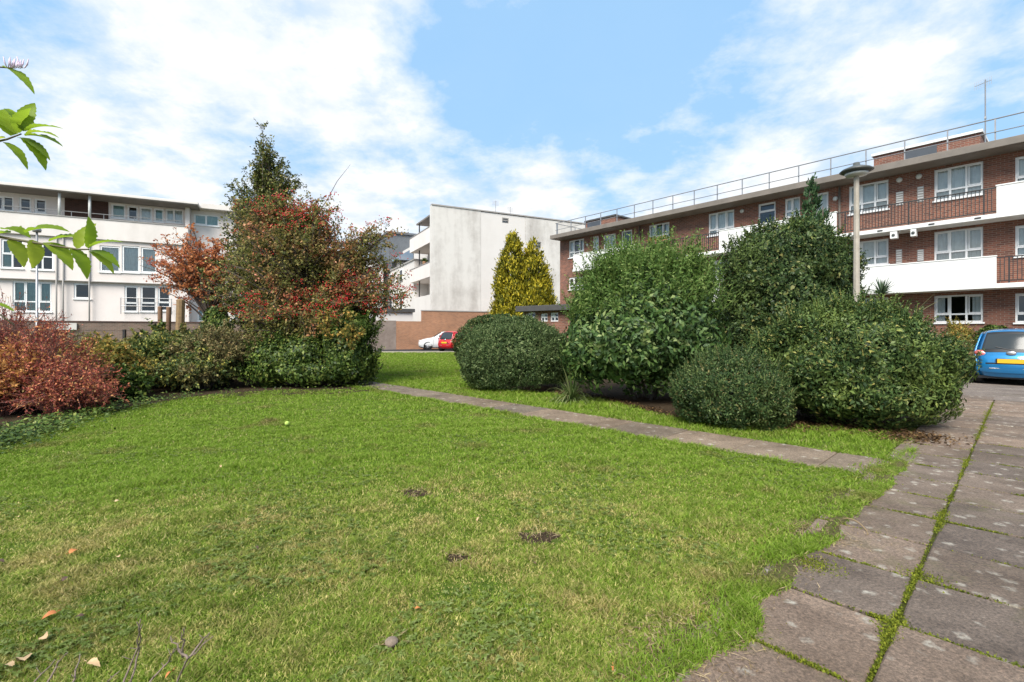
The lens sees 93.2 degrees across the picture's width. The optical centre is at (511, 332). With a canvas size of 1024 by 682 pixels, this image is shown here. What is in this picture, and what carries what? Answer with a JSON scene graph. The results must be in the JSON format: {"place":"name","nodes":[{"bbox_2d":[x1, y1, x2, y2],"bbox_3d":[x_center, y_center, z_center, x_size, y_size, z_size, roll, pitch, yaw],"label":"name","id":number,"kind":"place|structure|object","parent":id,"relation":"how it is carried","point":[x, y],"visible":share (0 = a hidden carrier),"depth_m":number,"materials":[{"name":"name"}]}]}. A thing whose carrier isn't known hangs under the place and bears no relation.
{"place":"outdoors","nodes":[
{"label":"outdoors","id":0,"kind":"place"},
{"bbox_2d":[1,320,242,342],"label":"old brick wall","id":1,"kind":"structure","parent":0,"point":[115,327],"depth_m":27.32,"materials":[{"name":"brown brick"}]},
{"bbox_2d":[0,375,369,440],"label":"bed","id":2,"kind":"object","parent":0,"point":[235,384],"visible":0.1,"depth_m":11.58,"materials":[{"name":"soil"}]},
{"bbox_2d":[0,317,41,354],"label":"crimson shrub","id":3,"kind":"object","parent":2,"relation":"on","point":[12,336],"visible":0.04,"depth_m":10.18,"materials":[{"name":"red plant"}]},
{"bbox_2d":[0,339,55,415],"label":"amber shrub","id":4,"kind":"object","parent":2,"relation":"on","point":[8,380],"visible":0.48,"depth_m":8.34,"materials":[{"name":"red plant"}]},
{"bbox_2d":[32,226,41,330],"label":"lamp column","id":5,"kind":"structure","parent":2,"relation":"on","point":[37,231],"depth_m":19.97,"materials":[{"name":"metal"}]},
{"bbox_2d":[3,331,73,362],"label":"amber shrub","id":6,"kind":"object","parent":2,"relation":"on","point":[24,346],"visible":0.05,"depth_m":10.10,"materials":[{"name":"brown plant"}]},
{"bbox_2d":[0,288,83,360],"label":"tall red shrub","id":7,"kind":"object","parent":2,"relation":"on","point":[14,327],"visible":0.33,"depth_m":10.60,"materials":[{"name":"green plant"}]},
{"bbox_2d":[29,328,81,347],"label":"dull border bush","id":8,"kind":"object","parent":2,"relation":"on","point":[74,338],"visible":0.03,"depth_m":14.71,"materials":[{"name":"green plant"}]},
{"bbox_2d":[0,306,126,411],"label":"crimson shrub","id":9,"kind":"object","parent":2,"relation":"on","point":[43,351],"visible":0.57,"depth_m":8.89,"materials":[{"name":"red plant"}]},
{"bbox_2d":[0,351,129,418],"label":"crimson shrub","id":10,"kind":"object","parent":2,"relation":"on","point":[68,391],"visible":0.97,"depth_m":8.31,"materials":[{"name":"red plant"}]},
{"bbox_2d":[33,330,130,361],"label":"bush","id":11,"kind":"object","parent":2,"relation":"on","point":[117,339],"visible":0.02,"depth_m":14.36,"materials":[{"name":"green plant"}]},
{"bbox_2d":[55,330,130,362],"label":"yellow border shrub","id":12,"kind":"object","parent":2,"relation":"on","point":[94,341],"visible":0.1,"depth_m":11.99,"materials":[{"name":"green plant"}]},
{"bbox_2d":[58,331,156,375],"bbox_3d":[-8.937,0.748,10.719,1.853,1.565,1.810,0,0,0],"label":"yellow border shrub","id":13,"kind":"object","parent":2,"relation":"on","point":[121,354],"visible":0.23,"depth_m":10.59,"materials":[{"name":"green plant"}]},
{"bbox_2d":[82,360,158,402],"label":"edge shrub","id":14,"kind":"object","parent":2,"relation":"on","point":[140,381],"visible":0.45,"depth_m":10.06,"materials":[{"name":"green plant"}]},
{"bbox_2d":[109,327,181,387],"bbox_3d":[-9.392,0.662,12.613,2.340,1.586,2.437,0,0,0],"label":"mixed border shrub","id":15,"kind":"object","parent":2,"relation":"on","point":[153,344],"visible":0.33,"depth_m":12.20,"materials":[{"name":"green plant"}]},
{"bbox_2d":[114,318,201,343],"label":"bush","id":16,"kind":"object","parent":2,"relation":"on","point":[160,326],"visible":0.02,"depth_m":14.63,"materials":[{"name":"green plant"}]},
{"bbox_2d":[166,307,170,331],"bbox_3d":[-11.630,0.346,16.398,0.148,2.408,0.151,1,0,0],"label":"timber post","id":17,"kind":"object","parent":2,"relation":"on","point":[168,318],"visible":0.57,"depth_m":16.34,"materials":[{"name":"brown wood"}]},
{"bbox_2d":[175,299,184,329],"bbox_3d":[-10.708,0.246,15.615,0.247,2.609,0.251,1,-1,0],"label":"timber post","id":18,"kind":"object","parent":2,"relation":"on","point":[180,310],"visible":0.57,"depth_m":15.53,"materials":[{"name":"brown wood"}]},
{"bbox_2d":[138,222,238,317],"bbox_3d":[-10.810,-1.121,16.979,3.827,5.349,2.638,0,0,23],"label":"orange tree","id":19,"kind":"object","parent":2,"relation":"on","point":[183,268],"visible":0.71,"depth_m":16.59,"materials":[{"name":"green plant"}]},
{"bbox_2d":[145,340,249,391],"bbox_3d":[-7.933,0.902,12.169,2.256,1.413,2.276,0,0,0],"label":"brown border shrub","id":20,"kind":"object","parent":2,"relation":"on","point":[179,372],"visible":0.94,"depth_m":11.72,"materials":[{"name":"green plant"}]},
{"bbox_2d":[0,381,394,453],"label":"ground cover","id":21,"kind":"object","parent":2,"relation":"on","point":[18,431],"visible":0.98,"depth_m":7.38,"materials":[{"name":"green plant"}]},
{"bbox_2d":[157,319,258,387],"bbox_3d":[-7.843,0.545,12.947,2.628,1.823,2.579,0,0,0],"label":"brown border shrub","id":22,"kind":"object","parent":2,"relation":"on","point":[210,338],"visible":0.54,"depth_m":12.38,"materials":[{"name":"green plant"}]},
{"bbox_2d":[199,305,233,331],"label":"ivy clump","id":23,"kind":"object","parent":2,"relation":"on","point":[215,317],"visible":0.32,"depth_m":16.50,"materials":[{"name":"green plant"}]},
{"bbox_2d":[219,326,261,375],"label":"dull border bush","id":24,"kind":"object","parent":2,"relation":"on","point":[235,331],"depth_m":15.10,"materials":[{"name":"green plant"}]},
{"bbox_2d":[188,119,306,334],"bbox_3d":[-8.180,-2.698,15.875,3.762,8.503,3.395,0,0,0],"label":"holly tree","id":25,"kind":"object","parent":2,"relation":"on","point":[263,176],"visible":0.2,"depth_m":15.49,"materials":[{"name":"green plant"}]},
{"bbox_2d":[232,299,384,387],"bbox_3d":[-5.462,0.261,13.170,3.894,2.516,2.432,0,0,0],"label":"ivy mound","id":26,"kind":"object","parent":2,"relation":"on","point":[309,361],"visible":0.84,"depth_m":12.55,"materials":[{"name":"green plant"}]},
{"bbox_2d":[210,164,417,345],"bbox_3d":[-5.636,-1.646,13.687,5.838,6.403,3.494,0,0,0],"label":"hawthorn tree","id":27,"kind":"object","parent":2,"relation":"on","point":[303,272],"visible":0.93,"depth_m":13.33,"materials":[{"name":"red plant"}]},
{"bbox_2d":[365,231,427,308],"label":"white terrace","id":28,"kind":"structure","parent":0,"point":[400,241],"depth_m":57.13,"materials":[{"name":"paint"}]},
{"bbox_2d":[381,349,453,350],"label":"car park","id":29,"kind":"structure","parent":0,"point":[417,350],"depth_m":37.67,"materials":[{"name":"grey asphalt"}]},
{"bbox_2d":[191,203,238,321],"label":"cream wing","id":30,"kind":"structure","parent":29,"relation":"on","point":[206,221],"depth_m":34.92,"materials":[{"name":"white paint"}]},
{"bbox_2d":[194,214,218,226],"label":"window","id":31,"kind":"structure","parent":30,"relation":"in","point":[199,219],"depth_m":34.98,"materials":[{"name":"white glass"}]},
{"bbox_2d":[231,319,421,349],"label":"garden wall","id":32,"kind":"structure","parent":29,"relation":"on","point":[401,335],"depth_m":40.13,"materials":[{"name":"orange brick"}]},
{"bbox_2d":[369,308,414,320],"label":"garage","id":33,"kind":"structure","parent":29,"relation":"on","point":[404,314],"depth_m":42.24,"materials":[{"name":"concrete"}]},
{"bbox_2d":[418,331,445,349],"bbox_3d":[-5.520,0.696,39.606,4.263,1.538,2.093,0,0,-15],"label":"white car","id":34,"kind":"object","parent":29,"relation":"on","point":[430,343],"visible":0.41,"depth_m":38.51,"materials":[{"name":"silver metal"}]},
{"bbox_2d":[438,331,463,350],"bbox_3d":[-4.053,0.681,37.384,1.975,1.567,3.553,0,0,34],"label":"red car","id":35,"kind":"object","parent":29,"relation":"on","point":[445,340],"visible":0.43,"depth_m":36.02,"materials":[{"name":"paint"}]},
{"bbox_2d":[0,361,924,681],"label":"lawn","id":36,"kind":"structure","parent":0,"point":[488,577],"depth_m":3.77,"materials":[{"name":"green plant"}]},
{"bbox_2d":[0,56,121,324],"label":"overhanging shrub","id":37,"kind":"object","parent":36,"relation":"on","point":[21,119],"visible":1,"depth_m":1.47,"materials":[{"name":"green plant"}]},
{"bbox_2d":[84,657,99,666],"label":"fallen leaf","id":38,"kind":"object","parent":36,"relation":"on","point":[94,661],"visible":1,"depth_m":2.07,"materials":[{"name":"beige plant"}]},
{"bbox_2d":[34,619,213,681],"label":"bare twigs","id":39,"kind":"object","parent":36,"relation":"on","point":[182,653],"visible":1,"depth_m":1.72,"materials":[{"name":"wood"}]},
{"bbox_2d":[385,636,397,647],"bbox_3d":[-0.555,1.429,2.230,0.059,0.044,0.063,0,0,0],"label":"stone","id":40,"kind":"object","parent":36,"relation":"on","point":[391,641],"visible":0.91,"depth_m":2.22,"materials":[{"name":"beige stone"}]},
{"bbox_2d":[403,489,434,496],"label":"bare soil","id":41,"kind":"structure","parent":36,"relation":"on","point":[418,492],"depth_m":4.34,"materials":[{"name":"brown soil"}]},
{"bbox_2d":[446,554,470,563],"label":"bare soil","id":42,"kind":"structure","parent":36,"relation":"on","point":[455,557],"depth_m":3.09,"materials":[{"name":"brown soil"}]},
{"bbox_2d":[451,313,536,367],"bbox_3d":[-0.537,0.418,16.995,3.194,2.199,2.894,0,0,0],"label":"clipped shrub","id":43,"kind":"object","parent":36,"relation":"on","point":[484,318],"visible":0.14,"depth_m":16.61,"materials":[{"name":"green plant"}]},
{"bbox_2d":[455,312,573,390],"bbox_3d":[0.124,0.488,12.426,3.276,2.056,2.744,0,0,0],"label":"clipped shrub","id":44,"kind":"object","parent":36,"relation":"on","point":[525,338],"visible":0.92,"depth_m":11.62,"materials":[{"name":"green plant"}]},
{"bbox_2d":[486,229,557,316],"bbox_3d":[0.775,-2.470,29.958,5.226,7.960,3.922,0,0,0],"label":"golden conifer","id":45,"kind":"object","parent":36,"relation":"on","point":[528,281],"visible":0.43,"depth_m":29.31,"materials":[{"name":"yellow plant"}]},
{"bbox_2d":[515,532,560,547],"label":"bare soil","id":46,"kind":"structure","parent":36,"relation":"on","point":[542,536],"depth_m":3.41,"materials":[{"name":"brown soil"}]},
{"bbox_2d":[515,304,570,337],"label":"brick outhouse","id":47,"kind":"structure","parent":36,"relation":"on","point":[551,314],"depth_m":22.88,"materials":[{"name":"brown brick"}]},
{"bbox_2d":[545,368,595,404],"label":"strap leaved plant","id":48,"kind":"object","parent":36,"relation":"on","point":[570,392],"visible":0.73,"depth_m":10.02,"materials":[{"name":"green plant"}]},
{"bbox_2d":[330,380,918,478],"bbox_3d":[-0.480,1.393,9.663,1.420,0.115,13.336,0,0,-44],"label":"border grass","id":49,"kind":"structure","parent":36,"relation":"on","point":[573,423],"depth_m":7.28,"materials":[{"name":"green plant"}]},
{"bbox_2d":[370,473,895,681],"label":"dry thatch","id":50,"kind":"object","parent":36,"relation":"on","point":[633,639],"visible":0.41,"depth_m":2.34,"materials":[{"name":"plant"}]},
{"bbox_2d":[368,351,919,461],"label":"verge grass","id":51,"kind":"structure","parent":36,"relation":"on","point":[428,372],"depth_m":9.43,"materials":[{"name":"green plant"}]},
{"bbox_2d":[615,459,904,681],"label":"turf edge","id":52,"kind":"object","parent":36,"relation":"on","point":[786,567],"visible":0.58,"depth_m":2.89,"materials":[{"name":"green plant"}]},
{"bbox_2d":[552,456,910,681],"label":"fringe grass","id":53,"kind":"structure","parent":52,"relation":"on","point":[797,546],"depth_m":2.59,"materials":[{"name":"green plant"}]},
{"bbox_2d":[0,0,1023,255],"label":"sky","id":54,"kind":"structure","parent":0,"point":[553,109],"materials":[{"name":"blue"}]},
{"bbox_2d":[347,382,924,479],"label":"garden path","id":55,"kind":"structure","parent":0,"point":[807,455],"depth_m":6.83,"materials":[{"name":"grey concrete"}]},
{"bbox_2d":[511,379,926,425],"bbox_3d":[4.040,1.444,11.238,9.011,0.001,7.599,0,0,0],"label":"bed","id":56,"kind":"object","parent":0,"point":[665,402],"visible":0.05,"depth_m":10.70,"materials":[{"name":"soil"}]},
{"bbox_2d":[552,223,742,399],"bbox_3d":[2.827,-0.422,10.401,3.925,3.872,3.487,0,0,0],"label":"glossy shrub","id":57,"kind":"object","parent":56,"relation":"on","point":[637,316],"visible":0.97,"depth_m":9.46,"materials":[{"name":"green plant"}]},
{"bbox_2d":[664,342,799,430],"bbox_3d":[3.493,0.827,7.570,2.056,1.374,1.796,0,0,0],"label":"shrub","id":58,"kind":"object","parent":56,"relation":"on","point":[742,389],"visible":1,"depth_m":7.11,"materials":[{"name":"green plant"}]},
{"bbox_2d":[555,390,977,448],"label":"leaf litter","id":59,"kind":"object","parent":56,"relation":"on","point":[906,433],"visible":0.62,"depth_m":7.02,"materials":[{"name":"brown plant"}]},
{"bbox_2d":[706,208,873,352],"bbox_3d":[7.329,-0.941,13.171,4.215,4.905,3.716,0,0,0],"label":"tall evergreen","id":60,"kind":"object","parent":56,"relation":"on","point":[803,261],"visible":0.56,"depth_m":12.12,"materials":[{"name":"green plant"}]},
{"bbox_2d":[839,162,873,301],"bbox_3d":[7.466,-1.115,10.500,0.630,5.130,0.630,0,0,0],"label":"street lamp","id":61,"kind":"object","parent":56,"relation":"on","point":[856,170],"visible":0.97,"depth_m":10.45,"materials":[{"name":"metal"}]},
{"bbox_2d":[739,288,984,429],"bbox_3d":[5.421,0.374,7.788,3.220,2.275,2.763,0,0,0],"label":"spreading evergreen","id":62,"kind":"object","parent":56,"relation":"on","point":[849,356],"visible":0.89,"depth_m":7.00,"materials":[{"name":"green plant"}]},
{"bbox_2d":[642,395,1023,681],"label":"paved walk","id":63,"kind":"structure","parent":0,"point":[842,640],"depth_m":2.72,"materials":[{"name":"concrete"}]},
{"bbox_2d":[633,402,1023,681],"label":"joint moss","id":64,"kind":"object","parent":63,"relation":"on","point":[887,635],"visible":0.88,"depth_m":2.69,"materials":[{"name":"green plant"}]},
{"bbox_2d":[863,401,993,681],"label":"joint bed","id":65,"kind":"object","parent":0,"point":[926,555],"depth_m":3.34,"materials":[{"name":"green plant"}]},
{"bbox_2d":[960,376,1023,401],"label":"forecourt","id":66,"kind":"structure","parent":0,"point":[1005,390],"depth_m":12.00,"materials":[{"name":"grey concrete"}]},
{"bbox_2d":[942,315,977,343],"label":"window shrub","id":67,"kind":"object","parent":66,"relation":"on","point":[965,332],"visible":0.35,"depth_m":16.76,"materials":[{"name":"yellow plant"}]},
{"bbox_2d":[952,340,976,377],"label":"rusty shrub","id":68,"kind":"object","parent":66,"relation":"on","point":[972,344],"visible":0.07,"depth_m":14.52,"materials":[{"name":"brown plant"}]},
{"bbox_2d":[972,324,1007,338],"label":"window shrub","id":69,"kind":"object","parent":66,"relation":"on","point":[985,328],"visible":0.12,"depth_m":16.39,"materials":[{"name":"green plant"}]},
{"bbox_2d":[971,328,1023,382],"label":"blue car","id":70,"kind":"object","parent":66,"relation":"on","point":[1002,353],"visible":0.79,"depth_m":13.03,"materials":[{"name":"paint"}]},
{"label":"ground","id":71,"kind":"structure","parent":0,"visible":0},
{"bbox_2d":[0,182,200,321],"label":"cream maisonettes","id":72,"kind":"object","parent":71,"relation":"on","point":[136,226],"visible":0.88,"depth_m":31.41,"materials":[{"name":"white paint"}]},
{"bbox_2d":[0,239,23,269],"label":"window","id":73,"kind":"structure","parent":72,"relation":"in","point":[7,258],"depth_m":29.31,"materials":[{"name":"white plastic"}]},
{"bbox_2d":[17,197,31,212],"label":"window","id":74,"kind":"structure","parent":72,"relation":"in","point":[20,198],"depth_m":30.54,"materials":[{"name":"white plastic"}]},
{"bbox_2d":[13,281,52,312],"bbox_3d":[-29.609,-2.162,29.920,1.896,1.924,0.238,0,0,-27],"label":"window","id":75,"kind":"structure","parent":72,"relation":"in","point":[44,288],"depth_m":29.96,"materials":[{"name":"white plastic"}]},
{"bbox_2d":[33,198,46,213],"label":"window","id":76,"kind":"structure","parent":72,"relation":"in","point":[39,212],"depth_m":30.89,"materials":[{"name":"white plastic"}]},
{"bbox_2d":[30,245,53,270],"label":"window","id":77,"kind":"structure","parent":72,"relation":"in","point":[34,269],"depth_m":30.02,"materials":[{"name":"white plastic"}]},
{"bbox_2d":[73,283,91,299],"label":"window","id":78,"kind":"structure","parent":72,"relation":"in","point":[75,298],"depth_m":30.93,"materials":[{"name":"white plastic"}]},
{"bbox_2d":[98,245,120,273],"bbox_3d":[-26.139,-4.718,31.505,1.146,1.763,0.238,0,0,-27],"label":"window","id":79,"kind":"structure","parent":72,"relation":"in","point":[115,250],"depth_m":31.61,"materials":[{"name":"white plastic"}]},
{"bbox_2d":[110,204,125,219],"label":"window","id":80,"kind":"structure","parent":72,"relation":"in","point":[116,209],"depth_m":32.77,"materials":[{"name":"white plastic"}]},
{"bbox_2d":[121,245,139,273],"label":"window","id":81,"kind":"structure","parent":72,"relation":"in","point":[130,254],"depth_m":32.08,"materials":[{"name":"white plastic"}]},
{"bbox_2d":[125,286,138,312],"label":"window","id":82,"kind":"structure","parent":72,"relation":"in","point":[136,287],"depth_m":32.15,"materials":[{"name":"white plastic"}]},
{"bbox_2d":[126,206,137,220],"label":"window","id":83,"kind":"structure","parent":72,"relation":"in","point":[128,219],"depth_m":33.06,"materials":[{"name":"white plastic"}]},
{"bbox_2d":[138,207,152,222],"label":"window","id":84,"kind":"structure","parent":72,"relation":"in","point":[145,212],"depth_m":33.47,"materials":[{"name":"white plastic"}]},
{"bbox_2d":[140,247,156,273],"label":"window","id":85,"kind":"structure","parent":72,"relation":"in","point":[145,252],"depth_m":32.47,"materials":[{"name":"white plastic"}]},
{"bbox_2d":[141,286,156,312],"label":"window","id":86,"kind":"structure","parent":72,"relation":"in","point":[142,302],"depth_m":32.53,"materials":[{"name":"white plastic"}]},
{"bbox_2d":[153,208,163,222],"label":"window","id":87,"kind":"structure","parent":72,"relation":"in","point":[158,213],"depth_m":33.81,"materials":[{"name":"white plastic"}]},
{"bbox_2d":[165,209,183,223],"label":"window","id":88,"kind":"structure","parent":72,"relation":"in","point":[170,214],"depth_m":34.17,"materials":[{"name":"white glass"}]},
{"bbox_2d":[373,351,453,352],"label":"kerb","id":89,"kind":"structure","parent":71,"relation":"on","point":[415,351],"depth_m":34.15,"materials":[{"name":"concrete"}]},
{"bbox_2d":[421,310,489,348],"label":"brick wall","id":90,"kind":"structure","parent":71,"relation":"on","point":[434,322],"depth_m":41.87,"materials":[{"name":"brown brick"}]},
{"bbox_2d":[410,200,584,320],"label":"white block","id":91,"kind":"structure","parent":71,"relation":"on","point":[461,247],"depth_m":46.07,"materials":[{"name":"white paint"}]},
{"bbox_2d":[550,76,1023,341],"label":"brick flats","id":92,"kind":"structure","parent":71,"relation":"on","point":[943,217],"depth_m":19.94,"materials":[{"name":"brown brick"}]},
{"bbox_2d":[568,238,583,258],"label":"window","id":93,"kind":"structure","parent":92,"relation":"in","point":[571,243],"depth_m":34.90,"materials":[{"name":"white plastic"}]},
{"bbox_2d":[649,222,668,237],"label":"window","id":94,"kind":"structure","parent":92,"relation":"in","point":[651,228],"depth_m":29.39,"materials":[{"name":"white glass"}]},
{"bbox_2d":[707,209,733,237],"bbox_3d":[11.506,-5.956,26.602,0.238,1.309,1.547,0,0,-40],"label":"window","id":95,"kind":"structure","parent":92,"relation":"in","point":[723,220],"depth_m":26.71,"materials":[{"name":"white plastic"}]},
{"bbox_2d":[759,201,775,219],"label":"window","id":96,"kind":"structure","parent":92,"relation":"in","point":[774,203],"depth_m":24.75,"materials":[{"name":"white plastic"}]},
{"bbox_2d":[785,197,799,218],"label":"window","id":97,"kind":"structure","parent":92,"relation":"in","point":[792,203],"depth_m":23.91,"materials":[{"name":"white plastic"}]},
{"bbox_2d":[816,192,827,213],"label":"window","id":98,"kind":"structure","parent":92,"relation":"in","point":[824,195],"depth_m":22.90,"materials":[{"name":"white plastic"}]},
{"bbox_2d":[849,238,887,265],"bbox_3d":[15.832,-3.476,21.518,0.238,1.163,1.551,0,0,-40],"label":"window","id":99,"kind":"structure","parent":92,"relation":"in","point":[878,249],"depth_m":21.33,"materials":[{"name":"white plastic"}]},
{"bbox_2d":[848,180,889,215],"bbox_3d":[15.832,-5.944,21.518,0.238,1.332,1.551,0,0,-40],"label":"window","id":100,"kind":"structure","parent":92,"relation":"in","point":[874,194],"depth_m":21.50,"materials":[{"name":"white plastic"}]},
{"bbox_2d":[932,161,982,202],"bbox_3d":[17.746,-5.946,19.267,0.238,1.327,1.538,0,0,-40],"label":"window","id":101,"kind":"structure","parent":92,"relation":"in","point":[968,177],"depth_m":19.32,"materials":[{"name":"white plastic"}]},
{"bbox_2d":[934,227,982,259],"bbox_3d":[17.783,-3.468,19.300,0.138,1.223,1.438,0,0,-40],"label":"window","id":102,"kind":"structure","parent":92,"relation":"in","point":[960,243],"depth_m":19.32,"materials":[{"name":"white glass"}]},
{"bbox_2d":[933,294,984,323],"bbox_3d":[17.745,-0.905,19.267,0.237,1.153,1.538,0,0,-40],"label":"window","id":103,"kind":"structure","parent":92,"relation":"in","point":[977,299],"depth_m":19.10,"materials":[{"name":"white plastic"}]},
{"bbox_2d":[1013,293,1023,323],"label":"window","id":104,"kind":"structure","parent":92,"relation":"in","point":[1017,295],"depth_m":18.02,"materials":[{"name":"white plastic"}]},
{"bbox_2d":[1014,225,1023,257],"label":"window","id":105,"kind":"structure","parent":92,"relation":"in","point":[1019,230],"depth_m":18.02,"materials":[{"name":"white plastic"}]},
{"bbox_2d":[1015,156,1023,181],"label":"window","id":106,"kind":"structure","parent":92,"relation":"in","point":[1019,161],"depth_m":18.02,"materials":[{"name":"white plastic"}]},
{"bbox_2d":[797,172,836,243],"bbox_3d":[9.935,-1.879,15.988,2.558,6.776,2.310,0,0,0],"label":"dark conifer","id":107,"kind":"object","parent":71,"relation":"on","point":[812,188],"visible":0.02,"depth_m":15.88,"materials":[{"name":"green plant"}]},
{"bbox_2d":[870,276,900,300],"bbox_3d":[10.372,-0.073,13.550,1.168,3.146,1.168,0,0,0],"label":"cordyline","id":108,"kind":"object","parent":71,"relation":"on","point":[882,287],"visible":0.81,"depth_m":13.52,"materials":[{"name":"green plant"}]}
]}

